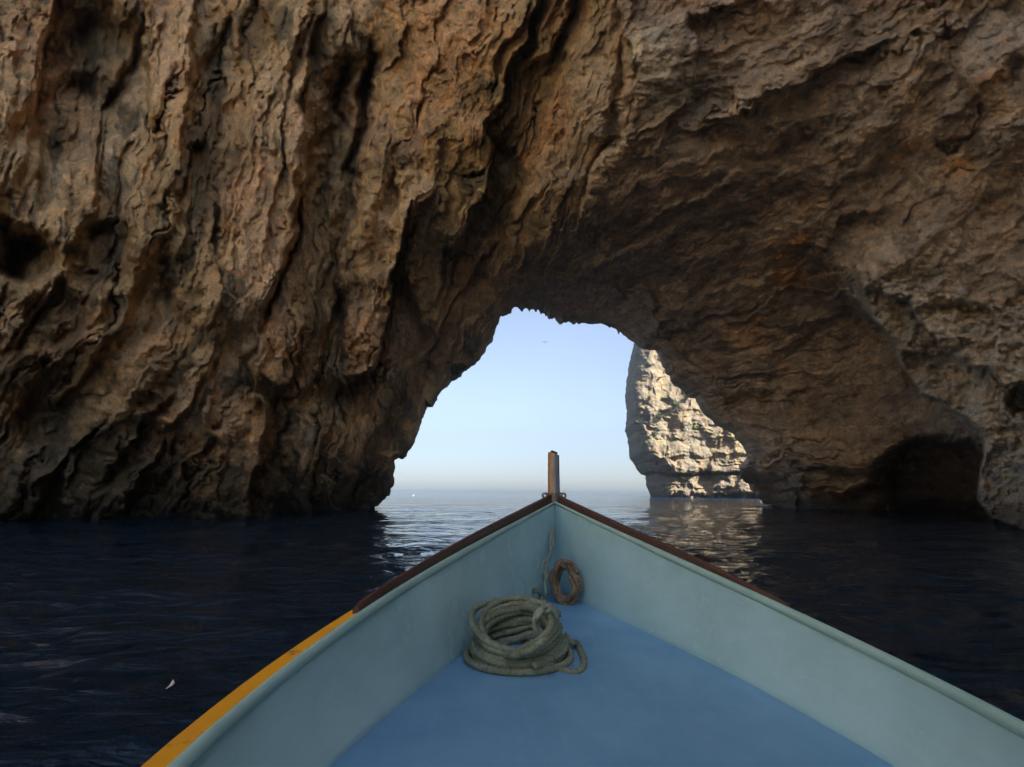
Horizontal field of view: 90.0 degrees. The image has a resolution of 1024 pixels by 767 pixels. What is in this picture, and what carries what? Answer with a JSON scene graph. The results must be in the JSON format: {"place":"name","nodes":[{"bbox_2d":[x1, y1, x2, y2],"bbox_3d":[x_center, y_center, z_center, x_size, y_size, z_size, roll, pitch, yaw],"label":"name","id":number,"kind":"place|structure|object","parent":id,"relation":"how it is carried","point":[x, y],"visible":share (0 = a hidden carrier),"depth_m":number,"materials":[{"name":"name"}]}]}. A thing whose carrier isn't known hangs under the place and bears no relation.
{"place":"outdoors","nodes":[
{"label":"outdoors","id":0,"kind":"place"},
{"bbox_2d":[0,0,1023,529],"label":"cave rock","id":1,"kind":"object","parent":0,"point":[272,256],"visible":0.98,"depth_m":27.65,"materials":[{"name":"stone"}]},
{"bbox_2d":[449,363,462,375],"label":"cliff shrub","id":2,"kind":"object","parent":1,"relation":"attached to","point":[455,371],"visible":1,"depth_m":42.56,"materials":[{"name":"green plant"}]},
{"bbox_2d":[457,363,465,370],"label":"cliff shrub","id":3,"kind":"object","parent":1,"relation":"attached to","point":[463,365],"visible":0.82,"depth_m":43.05,"materials":[{"name":"green plant"}]},
{"bbox_2d":[0,489,1023,766],"bbox_3d":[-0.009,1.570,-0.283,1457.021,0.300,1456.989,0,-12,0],"label":"sea","id":4,"kind":"structure","parent":0,"point":[110,629],"depth_m":8.39,"materials":[{"name":"blue liquid"}]},
{"bbox_2d":[141,450,1023,766],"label":"boat","id":5,"kind":"object","parent":4,"relation":"on","point":[693,662],"visible":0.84,"depth_m":1.68,"materials":[{"name":"paint"}]},
{"bbox_2d":[463,588,587,676],"bbox_3d":[0.055,1.165,2.639,0.533,0.228,1.433,0,-12,0],"label":"rope coil","id":6,"kind":"object","parent":5,"relation":"on","point":[547,650],"visible":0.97,"depth_m":2.15,"materials":[{"name":"grey fabric"}]},
{"bbox_2d":[532,528,558,635],"bbox_3d":[0.199,1.081,2.839,0.116,0.430,1.499,-1,-12,5],"label":"tie line","id":7,"kind":"object","parent":5,"relation":"attached to","point":[540,612],"visible":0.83,"depth_m":2.18,"materials":[{"name":"grey fabric"}]},
{"bbox_2d":[548,558,582,604],"bbox_3d":[0.341,1.290,3.309,0.234,0.301,0.120,-6,-13,28],"label":"rope coil","id":8,"kind":"object","parent":5,"relation":"on","point":[561,565],"visible":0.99,"depth_m":3.29,"materials":[{"name":"brown fabric"}]},
{"bbox_2d":[391,307,647,490],"label":"sky","id":9,"kind":"structure","parent":0,"point":[495,426],"materials":[{"name":"blue"}]},
{"bbox_2d":[625,343,757,498],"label":"sea cliff","id":10,"kind":"structure","parent":0,"point":[690,449],"depth_m":114.76,"materials":[{"name":"stone"}]},
{"bbox_2d":[655,412,663,419],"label":"cliff shrub","id":11,"kind":"object","parent":10,"relation":"on","point":[658,416],"visible":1,"depth_m":119.55,"materials":[{"name":"green plant"}]},
{"bbox_2d":[670,401,677,406],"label":"cliff shrub","id":12,"kind":"object","parent":10,"relation":"on","point":[672,404],"visible":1,"depth_m":120.55,"materials":[{"name":"green plant"}]}
]}

